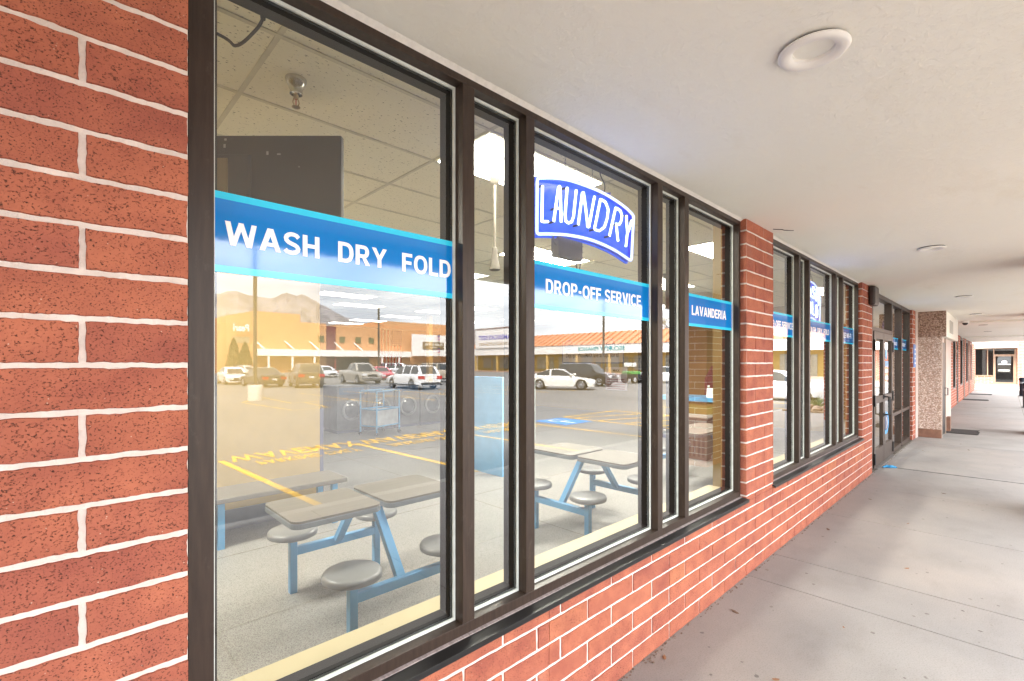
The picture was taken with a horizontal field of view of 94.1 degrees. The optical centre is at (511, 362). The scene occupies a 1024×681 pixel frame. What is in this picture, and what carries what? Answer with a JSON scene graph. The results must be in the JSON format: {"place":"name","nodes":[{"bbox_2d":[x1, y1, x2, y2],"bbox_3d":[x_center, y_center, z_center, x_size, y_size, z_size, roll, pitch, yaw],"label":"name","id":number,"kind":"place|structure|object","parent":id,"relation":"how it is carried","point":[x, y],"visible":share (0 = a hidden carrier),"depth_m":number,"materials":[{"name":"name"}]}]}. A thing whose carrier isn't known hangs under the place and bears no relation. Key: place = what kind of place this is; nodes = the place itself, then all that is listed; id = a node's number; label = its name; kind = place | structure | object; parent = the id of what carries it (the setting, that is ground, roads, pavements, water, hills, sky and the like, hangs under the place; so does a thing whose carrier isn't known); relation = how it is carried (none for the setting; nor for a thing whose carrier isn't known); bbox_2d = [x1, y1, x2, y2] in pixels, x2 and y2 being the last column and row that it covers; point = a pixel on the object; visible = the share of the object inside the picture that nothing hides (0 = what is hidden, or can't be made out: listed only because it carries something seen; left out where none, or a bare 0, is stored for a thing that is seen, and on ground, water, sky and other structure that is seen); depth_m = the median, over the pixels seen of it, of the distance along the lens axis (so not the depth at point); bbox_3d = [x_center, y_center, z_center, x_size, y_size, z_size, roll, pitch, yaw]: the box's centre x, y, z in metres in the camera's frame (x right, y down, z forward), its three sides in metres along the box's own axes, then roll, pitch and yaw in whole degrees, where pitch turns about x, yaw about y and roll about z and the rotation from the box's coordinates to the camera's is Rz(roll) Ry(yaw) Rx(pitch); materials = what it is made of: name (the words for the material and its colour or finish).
{"place":"outdoors","nodes":[
{"label":"outdoors","id":0,"kind":"place"},
{"bbox_2d":[0,0,187,680],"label":"brick pier","id":1,"kind":"structure","parent":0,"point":[93,340],"depth_m":1.07,"materials":[{"name":"red brick"}]},
{"bbox_2d":[217,0,822,331],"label":"ceiling","id":2,"kind":"structure","parent":0,"point":[385,126],"depth_m":3.22,"materials":[{"name":"tile"}]},
{"bbox_2d":[217,15,265,46],"bbox_3d":[-1.300,-1.333,1.684,1.086,0.177,0.180,0,0,-31],"label":"cable","id":3,"kind":"object","parent":2,"relation":"attached to","point":[253,32],"visible":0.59,"depth_m":1.87,"materials":[{"name":"black plastic"}]},
{"bbox_2d":[217,136,343,217],"bbox_3d":[-1.595,-1.022,2.667,1.280,0.823,0.087,0,0,0],"label":"television","id":4,"kind":"object","parent":2,"relation":"hanging from","point":[305,172],"visible":0.31,"depth_m":2.67,"materials":[{"name":"black metal"}]},
{"bbox_2d":[285,73,306,108],"bbox_3d":[-1.085,-1.351,2.395,0.100,0.143,0.100,0,0,-44],"label":"sprinkler","id":5,"kind":"object","parent":2,"relation":"attached to","point":[296,83],"visible":1,"depth_m":2.37,"materials":[{"name":"metal"}]},
{"bbox_2d":[328,322,363,324],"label":"ceiling light","id":6,"kind":"object","parent":2,"relation":"attached to","point":[346,323],"visible":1,"depth_m":17.42,"materials":[{"name":"white"}]},
{"bbox_2d":[320,291,379,298],"bbox_3d":[-3.509,-1.419,10.088,1.219,0.008,0.610,0,0,-44],"label":"ceiling light","id":7,"kind":"object","parent":2,"relation":"attached to","point":[341,294],"visible":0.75,"depth_m":10.12,"materials":[{"name":"white plastic"}]},
{"bbox_2d":[331,302,387,308],"bbox_3d":[-3.805,-1.419,11.912,1.219,0.008,0.610,0,0,-44],"label":"ceiling light","id":8,"kind":"object","parent":2,"relation":"attached to","point":[358,305],"visible":1,"depth_m":11.90,"materials":[{"name":"white"}]},
{"bbox_2d":[350,319,386,321],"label":"ceiling light","id":9,"kind":"object","parent":2,"relation":"attached to","point":[367,320],"visible":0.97,"depth_m":16.17,"materials":[{"name":"white"}]},
{"bbox_2d":[380,315,422,318],"bbox_3d":[-3.470,-1.419,14.883,1.219,0.008,0.610,0,0,-44],"label":"ceiling light","id":10,"kind":"object","parent":2,"relation":"attached to","point":[398,316],"visible":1,"depth_m":14.76,"materials":[{"name":"white plastic"}]},
{"bbox_2d":[413,309,439,313],"bbox_3d":[-2.112,-1.419,13.470,1.219,0.008,0.610,0,0,-44],"label":"ceiling light","id":11,"kind":"object","parent":2,"relation":"attached to","point":[431,311],"visible":0.51,"depth_m":13.30,"materials":[{"name":"white plastic"}]},
{"bbox_2d":[474,273,490,278],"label":"ceiling light","id":12,"kind":"object","parent":2,"relation":"attached to","point":[477,275],"visible":0.25,"depth_m":7.79,"materials":[{"name":"white"}]},
{"bbox_2d":[474,306,496,310],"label":"ceiling light","id":13,"kind":"object","parent":2,"relation":"attached to","point":[481,308],"visible":0.51,"depth_m":12.58,"materials":[{"name":"white plastic"}]},
{"bbox_2d":[474,322,500,324],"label":"ceiling light","id":14,"kind":"object","parent":2,"relation":"attached to","point":[486,323],"visible":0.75,"depth_m":17.42,"materials":[{"name":"white"}]},
{"bbox_2d":[488,175,500,270],"bbox_3d":[-0.131,-1.060,3.634,0.100,0.721,0.100,0,0,-44],"label":"pendant","id":15,"kind":"object","parent":2,"relation":"hanging from","point":[494,182],"visible":1,"depth_m":3.62,"materials":[{"name":"grey metal"}]},
{"bbox_2d":[433,131,605,186],"bbox_3d":[0.093,-1.416,3.562,1.219,0.014,0.610,0,0,-44],"label":"ceiling light","id":16,"kind":"object","parent":2,"relation":"attached to","point":[488,153],"visible":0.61,"depth_m":3.40,"materials":[{"name":"white"}]},
{"bbox_2d":[498,247,590,265],"bbox_3d":[0.452,-1.416,6.443,1.219,0.014,0.610,0,0,-44],"label":"ceiling light","id":17,"kind":"object","parent":2,"relation":"attached to","point":[541,254],"visible":0.4,"depth_m":6.47,"materials":[{"name":"white"}]},
{"bbox_2d":[535,159,634,268],"bbox_3d":[0.418,-0.944,2.658,0.909,0.984,0.078,0,0,-44],"label":"neon sign","id":18,"kind":"object","parent":2,"relation":"hanging from","point":[571,216],"visible":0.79,"depth_m":2.59,"materials":[{"name":"blue"}]},
{"bbox_2d":[663,273,665,318],"bbox_3d":[2.467,-1.060,7.658,0.100,0.721,0.100,0,0,-44],"label":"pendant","id":19,"kind":"object","parent":2,"relation":"hanging from","point":[664,276],"visible":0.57,"depth_m":7.65,"materials":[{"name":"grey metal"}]},
{"bbox_2d":[663,278,694,289],"bbox_3d":[2.782,-1.416,8.682,1.219,0.014,0.610,0,0,-44],"label":"ceiling light","id":20,"kind":"object","parent":2,"relation":"attached to","point":[664,284],"visible":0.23,"depth_m":8.76,"materials":[{"name":"white"}]},
{"bbox_2d":[689,242,712,258],"bbox_3d":[2.731,-1.416,6.096,1.219,0.014,0.610,0,0,-44],"label":"ceiling light","id":21,"kind":"object","parent":2,"relation":"attached to","point":[704,249],"visible":0.14,"depth_m":5.95,"materials":[{"name":"white"}]},
{"bbox_2d":[817,287,822,294],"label":"ceiling light","id":22,"kind":"object","parent":2,"relation":"attached to","point":[820,289],"visible":0.07,"depth_m":9.35,"materials":[{"name":"white plastic"}]},
{"bbox_2d":[217,405,822,680],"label":"floor","id":23,"kind":"structure","parent":0,"point":[265,618],"depth_m":4.62,"materials":[{"name":"grey concrete"}]},
{"bbox_2d":[217,272,322,530],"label":"yellow wall","id":24,"kind":"structure","parent":23,"relation":"on","point":[269,418],"depth_m":5.02,"materials":[{"name":"paint"},{"name":"plaster"}]},
{"bbox_2d":[217,470,346,550],"bbox_3d":[-3.185,1.446,3.993,3.540,0.462,0.490,0,0,-44],"label":"bench","id":25,"kind":"object","parent":23,"relation":"on","point":[319,480],"visible":0.44,"depth_m":4.67,"materials":[{"name":"laminate"}]},
{"bbox_2d":[323,384,365,433],"bbox_3d":[-4.067,1.119,11.608,0.720,1.120,0.865,0,0,-44],"label":"washing machine","id":26,"kind":"object","parent":23,"relation":"on","point":[341,409],"visible":0.95,"depth_m":11.31,"materials":[{"name":"metal"}]},
{"bbox_2d":[265,475,439,632],"bbox_3d":[-1.026,1.303,3.356,1.185,0.748,1.300,0,0,-44],"label":"cafe table","id":27,"kind":"object","parent":23,"relation":"on","point":[303,517],"visible":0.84,"depth_m":3.16,"materials":[{"name":"laminate"}]},
{"bbox_2d":[354,383,393,430],"bbox_3d":[-3.519,1.119,12.135,0.720,1.120,0.865,0,0,-44],"label":"washing machine","id":28,"kind":"object","parent":23,"relation":"on","point":[371,398],"visible":0.48,"depth_m":11.85,"materials":[{"name":"metal"}]},
{"bbox_2d":[359,389,400,436],"bbox_3d":[-3.097,1.159,11.204,0.540,1.035,0.826,0,0,28],"label":"laundry cart","id":29,"kind":"object","parent":23,"relation":"on","point":[377,416],"visible":1,"depth_m":10.97,"materials":[{"name":"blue metal"}]},
{"bbox_2d":[320,326,439,405],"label":"wall","id":30,"kind":"structure","parent":23,"relation":"on","point":[350,355],"depth_m":19.81,"materials":[{"name":"paint"}]},
{"bbox_2d":[381,330,401,365],"bbox_3d":[-5.206,-0.616,20.573,1.000,1.530,0.015,0,0,-44],"label":"wall flag","id":31,"kind":"object","parent":30,"relation":"attached to","point":[391,347],"depth_m":20.57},
{"bbox_2d":[381,383,418,427],"bbox_3d":[-2.971,1.119,12.661,0.720,1.120,0.865,0,0,-44],"label":"washing machine","id":32,"kind":"object","parent":23,"relation":"on","point":[409,404],"visible":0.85,"depth_m":12.39,"materials":[{"name":"metal"}]},
{"bbox_2d":[405,382,439,424],"bbox_3d":[-2.423,1.119,13.188,0.720,1.120,0.865,0,0,-44],"label":"washing machine","id":33,"kind":"object","parent":23,"relation":"on","point":[429,402],"visible":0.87,"depth_m":12.85,"materials":[{"name":"metal"}]},
{"bbox_2d":[426,315,432,381],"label":"pillar","id":34,"kind":"structure","parent":23,"relation":"on","point":[429,348],"depth_m":14.39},
{"bbox_2d":[474,376,503,476],"bbox_3d":[-0.445,0.949,7.333,0.080,1.460,0.950,0,0,-44],"label":"blue partition","id":35,"kind":"object","parent":23,"relation":"on","point":[488,425],"visible":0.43,"depth_m":7.16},
{"bbox_2d":[217,409,784,680],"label":"floor joints","id":36,"kind":"object","parent":23,"relation":"on","point":[431,505],"visible":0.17,"depth_m":5.80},
{"bbox_2d":[535,443,637,535],"bbox_3d":[0.812,1.303,4.928,1.300,0.748,1.185,0,0,-44],"label":"cafe table","id":37,"kind":"object","parent":23,"relation":"on","point":[601,460],"visible":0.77,"depth_m":4.75,"materials":[{"name":"laminate"}]},
{"bbox_2d":[474,304,822,431],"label":"end wall","id":38,"kind":"structure","parent":23,"relation":"on","point":[560,384],"depth_m":16.15,"materials":[{"name":"paint"}]},
{"bbox_2d":[562,338,623,363],"bbox_3d":[2.741,-0.391,16.461,0.018,0.860,2.600,0,0,-44],"label":"wall banner","id":39,"kind":"object","parent":38,"relation":"attached to","point":[609,350],"depth_m":16.39,"materials":[{"name":"fabric"}]},
{"bbox_2d":[605,367,626,390],"bbox_3d":[3.434,0.539,15.740,0.016,0.760,0.840,0,0,-44],"label":"wall poster","id":40,"kind":"object","parent":38,"relation":"attached to","point":[615,378],"depth_m":15.72,"materials":[{"name":"white paper"}]},
{"bbox_2d":[663,394,712,437],"bbox_3d":[4.218,1.204,10.115,0.720,0.950,2.100,0,0,-44],"label":"service counter","id":41,"kind":"object","parent":23,"relation":"on","point":[700,404],"visible":0.09,"depth_m":10.02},
{"bbox_2d":[706,388,712,397],"bbox_3d":[4.153,0.633,9.844,0.070,0.190,0.260,0,0,-44],"label":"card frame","id":42,"kind":"object","parent":41,"relation":"on","point":[709,392],"visible":0.53,"depth_m":9.88,"materials":[{"name":"white paper"}]},
{"bbox_2d":[663,423,712,458],"bbox_3d":[2.666,1.303,6.751,1.185,0.748,1.300,0,0,-44],"label":"cafe table","id":43,"kind":"object","parent":23,"relation":"on","point":[699,430],"visible":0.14,"depth_m":6.59,"materials":[{"name":"laminate"}]},
{"bbox_2d":[665,413,712,460],"bbox_3d":[3.196,1.307,8.473,0.490,0.740,0.790,0,0,-44],"label":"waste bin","id":44,"kind":"object","parent":23,"relation":"on","point":[701,449],"visible":0.3,"depth_m":8.14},
{"bbox_3d":[4.589,0.815,10.956,0.500,1.727,1.330,0,0,-44],"label":"garment rack","id":45,"kind":"object","parent":23,"relation":"on","visible":0},
{"bbox_2d":[705,366,712,394],"bbox_3d":[4.658,0.582,10.884,0.120,1.294,0.500,0,0,-44],"label":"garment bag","id":46,"kind":"object","parent":45,"relation":"hanging from","point":[709,378],"visible":0.16,"depth_m":10.93,"materials":[{"name":"red fabric"}]},
{"bbox_2d":[618,391,1023,680],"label":"pavement","id":47,"kind":"structure","parent":0,"point":[861,558],"depth_m":3.57,"materials":[{"name":"concrete"}]},
{"bbox_2d":[619,442,911,680],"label":"grit","id":48,"kind":"object","parent":47,"relation":"on","point":[722,598],"visible":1,"depth_m":3.26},
{"bbox_2d":[700,438,1011,678],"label":"gum spots","id":49,"kind":"object","parent":47,"relation":"on","point":[756,676],"visible":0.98,"depth_m":3.15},
{"bbox_2d":[882,465,896,467],"bbox_3d":[6.005,1.661,7.598,0.230,0.052,0.068,0,0,2],"label":"blue rag","id":50,"kind":"object","parent":47,"relation":"on","point":[888,466],"visible":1,"depth_m":7.58,"materials":[{"name":"blue fabric"}]},
{"bbox_2d":[872,294,909,469],"bbox_3d":[6.997,0.274,8.811,4.420,2.810,0.190,0,0,-44],"label":"shop entrance","id":51,"kind":"object","parent":47,"relation":"on","point":[890,317],"visible":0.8,"depth_m":9.49,"materials":[{"name":"brown metal"}]},
{"bbox_2d":[873,331,889,467],"bbox_3d":[6.010,0.584,7.774,0.870,2.166,0.138,0,0,-44],"label":"glass door","id":52,"kind":"structure","parent":51,"relation":"attached to","point":[878,398],"depth_m":7.87,"materials":[{"name":"clear glass"}]},
{"bbox_2d":[884,333,893,459],"bbox_3d":[6.644,0.584,8.384,0.870,2.166,0.138,0,0,-44],"label":"glass door","id":53,"kind":"structure","parent":51,"relation":"attached to","point":[888,392],"depth_m":8.47,"materials":[{"name":"clear glass"}]},
{"bbox_2d":[915,311,957,437],"bbox_3d":[10.408,0.264,11.800,3.840,2.830,0.727,0,0,-44],"label":"vestibule","id":54,"kind":"object","parent":47,"relation":"on","point":[936,333],"visible":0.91,"depth_m":10.67,"materials":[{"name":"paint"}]},
{"bbox_2d":[942,342,947,434],"bbox_3d":[9.906,0.599,10.907,0.800,2.100,0.078,0,0,-44],"label":"door","id":55,"kind":"structure","parent":54,"relation":"in","point":[943,344],"depth_m":10.91,"materials":[{"name":"white metal"}]},
{"bbox_2d":[900,468,1022,483],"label":"joint","id":56,"kind":"object","parent":47,"relation":"on","point":[958,475],"visible":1,"depth_m":7.06,"materials":[{"name":"grey concrete"}]},
{"bbox_2d":[946,428,979,434],"bbox_3d":[10.861,1.672,11.500,1.000,0.012,0.606,0,0,-44],"label":"door mat","id":57,"kind":"object","parent":47,"relation":"on","point":[965,431],"depth_m":11.48,"materials":[{"name":"black rubber"}]},
{"bbox_2d":[963,399,988,400],"bbox_3d":[20.701,1.672,21.286,0.750,0.012,0.845,0,0,-44],"label":"door mat","id":58,"kind":"object","parent":47,"relation":"on","point":[976,399],"depth_m":21.36,"materials":[{"name":"grey rubber"}]},
{"bbox_2d":[1019,377,1023,395],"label":"bollard","id":59,"kind":"object","parent":47,"relation":"on","point":[1021,380],"visible":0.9,"depth_m":23.63,"materials":[{"name":"black metal"}]},
{"bbox_2d":[872,390,1023,472],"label":"pavement base","id":60,"kind":"object","parent":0,"point":[898,450],"depth_m":9.77,"materials":[{"name":"grey concrete"}]},
{"bbox_2d":[420,435,871,680],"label":"brick wall","id":61,"kind":"structure","parent":60,"relation":"on","point":[618,626],"depth_m":2.79,"materials":[{"name":"red brick"}]},
{"bbox_2d":[188,0,749,680],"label":"shop window","id":62,"kind":"structure","parent":61,"relation":"on","point":[462,614],"depth_m":1.89,"materials":[{"name":"clear glass"}]},
{"bbox_2d":[188,0,739,680],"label":"window frame","id":63,"kind":"structure","parent":62,"relation":"in","point":[200,12],"depth_m":1.27,"materials":[{"name":"brown metal"}]},
{"bbox_2d":[740,219,772,498],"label":"brick pier","id":64,"kind":"structure","parent":61,"relation":"on","point":[756,359],"depth_m":3.90,"materials":[{"name":"red brick"}]},
{"bbox_2d":[772,236,863,487],"bbox_3d":[3.517,-0.018,5.545,3.702,2.227,0.318,0,0,-44],"label":"shop window","id":65,"kind":"structure","parent":61,"relation":"on","point":[835,331],"depth_m":5.36,"materials":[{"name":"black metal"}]},
{"bbox_2d":[773,239,857,479],"bbox_3d":[3.543,-0.032,5.531,3.680,2.198,0.125,0,0,-44],"label":"window frame","id":66,"kind":"structure","parent":65,"relation":"in","point":[794,465],"depth_m":5.97,"materials":[{"name":"brown metal"}]},
{"bbox_2d":[810,271,820,320],"bbox_3d":[3.501,-0.869,5.621,0.766,1.134,0.078,0,0,-44],"label":"neon sign","id":67,"kind":"object","parent":65,"relation":"attached to","point":[815,309],"visible":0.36,"depth_m":5.73,"materials":[{"name":"blue"}]},
{"bbox_2d":[858,282,871,438],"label":"brick pier","id":68,"kind":"structure","parent":61,"relation":"on","point":[864,369],"depth_m":6.83,"materials":[{"name":"red brick"}]},
{"bbox_2d":[869,286,878,305],"bbox_3d":[5.370,-0.981,7.077,0.310,0.280,0.083,0,0,-44],"label":"alarm box","id":69,"kind":"object","parent":68,"relation":"attached to","point":[873,295],"visible":1,"depth_m":6.98,"materials":[{"name":"brown plastic"}]},
{"bbox_2d":[713,226,721,486],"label":"front wall","id":70,"kind":"structure","parent":60,"relation":"on","point":[717,364],"depth_m":3.90,"materials":[{"name":"brick"}]},
{"bbox_2d":[910,310,914,439],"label":"brick pier","id":71,"kind":"structure","parent":60,"relation":"on","point":[912,379],"depth_m":10.31,"materials":[{"name":"red brick"}]},
{"bbox_2d":[913,344,915,366],"bbox_3d":[8.803,-0.141,10.424,0.260,0.500,0.025,0,0,-44],"label":"wall sign","id":72,"kind":"object","parent":71,"relation":"attached to","point":[914,355],"visible":1,"depth_m":10.35,"materials":[{"name":"blue plastic"}]},
{"bbox_2d":[951,335,974,407],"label":"shop wall","id":73,"kind":"structure","parent":60,"relation":"on","point":[962,368],"depth_m":21.81,"materials":[{"name":"red brick"}]},
{"bbox_2d":[339,0,1023,342],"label":"canopy","id":74,"kind":"object","parent":73,"relation":"on","point":[883,147],"visible":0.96,"depth_m":2.12,"materials":[{"name":"paint"}]},
{"bbox_2d":[778,29,851,71],"bbox_3d":[1.085,-1.127,1.717,0.226,0.039,0.226,0,0,-44],"label":"downlight","id":75,"kind":"object","parent":74,"relation":"attached to","point":[788,61],"visible":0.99,"depth_m":1.70,"materials":[{"name":"white metal"}]},
{"bbox_2d":[917,245,946,251],"bbox_3d":[4.131,-1.127,4.692,0.226,0.039,0.226,0,0,-44],"label":"downlight","id":76,"kind":"object","parent":74,"relation":"attached to","point":[933,247],"visible":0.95,"depth_m":4.68,"materials":[{"name":"white metal"}]},
{"bbox_2d":[955,295,972,297],"bbox_3d":[7.715,-1.127,8.136,0.226,0.039,0.226,0,0,-44],"label":"downlight","id":77,"kind":"object","parent":74,"relation":"attached to","point":[965,296],"visible":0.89,"depth_m":8.08,"materials":[{"name":"white metal"}]},
{"bbox_2d":[953,341,954,388],"bbox_3d":[16.930,-0.056,18.391,1.500,2.150,0.180,0,0,-44],"label":"window","id":78,"kind":"structure","parent":73,"relation":"in","point":[953,341],"depth_m":18.31,"materials":[{"name":"glass"}]},
{"bbox_2d":[957,341,957,401],"bbox_3d":[18.084,0.264,19.499,0.900,2.790,0.180,0,0,-44],"label":"door","id":79,"kind":"structure","parent":73,"relation":"in","point":[957,341],"depth_m":19.71,"materials":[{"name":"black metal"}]},
{"bbox_2d":[960,336,962,384],"bbox_3d":[19.887,-0.056,21.231,1.900,2.150,0.180,0,0,-44],"label":"window","id":80,"kind":"structure","parent":73,"relation":"in","point":[961,338],"depth_m":21.25,"materials":[{"name":"clear glass"}]},
{"bbox_2d":[966,340,967,382],"bbox_3d":[22.807,-0.056,24.037,1.800,2.150,0.180,0,0,-44],"label":"window","id":81,"kind":"structure","parent":73,"relation":"in","point":[966,340],"depth_m":23.99,"materials":[{"name":"glass"}]},
{"bbox_2d":[975,384,1018,389],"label":"pavement","id":82,"kind":"structure","parent":0,"point":[995,386],"depth_m":32.99,"materials":[{"name":"concrete"}]},
{"bbox_2d":[974,342,1017,384],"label":"end shop","id":83,"kind":"structure","parent":82,"relation":"on","point":[996,362],"depth_m":36.41,"materials":[{"name":"beige paint"}]},
{"bbox_2d":[1018,342,1023,385],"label":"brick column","id":84,"kind":"structure","parent":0,"point":[1020,359],"depth_m":34.20,"materials":[{"name":"white paint"}]},
{"label":"ground","id":85,"kind":"structure","parent":0,"visible":0},
{"bbox_2d":[974,388,1018,391],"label":"crossing kerb","id":86,"kind":"structure","parent":85,"relation":"on","point":[1015,390],"depth_m":28.39,"materials":[{"name":"white concrete"}]}
]}

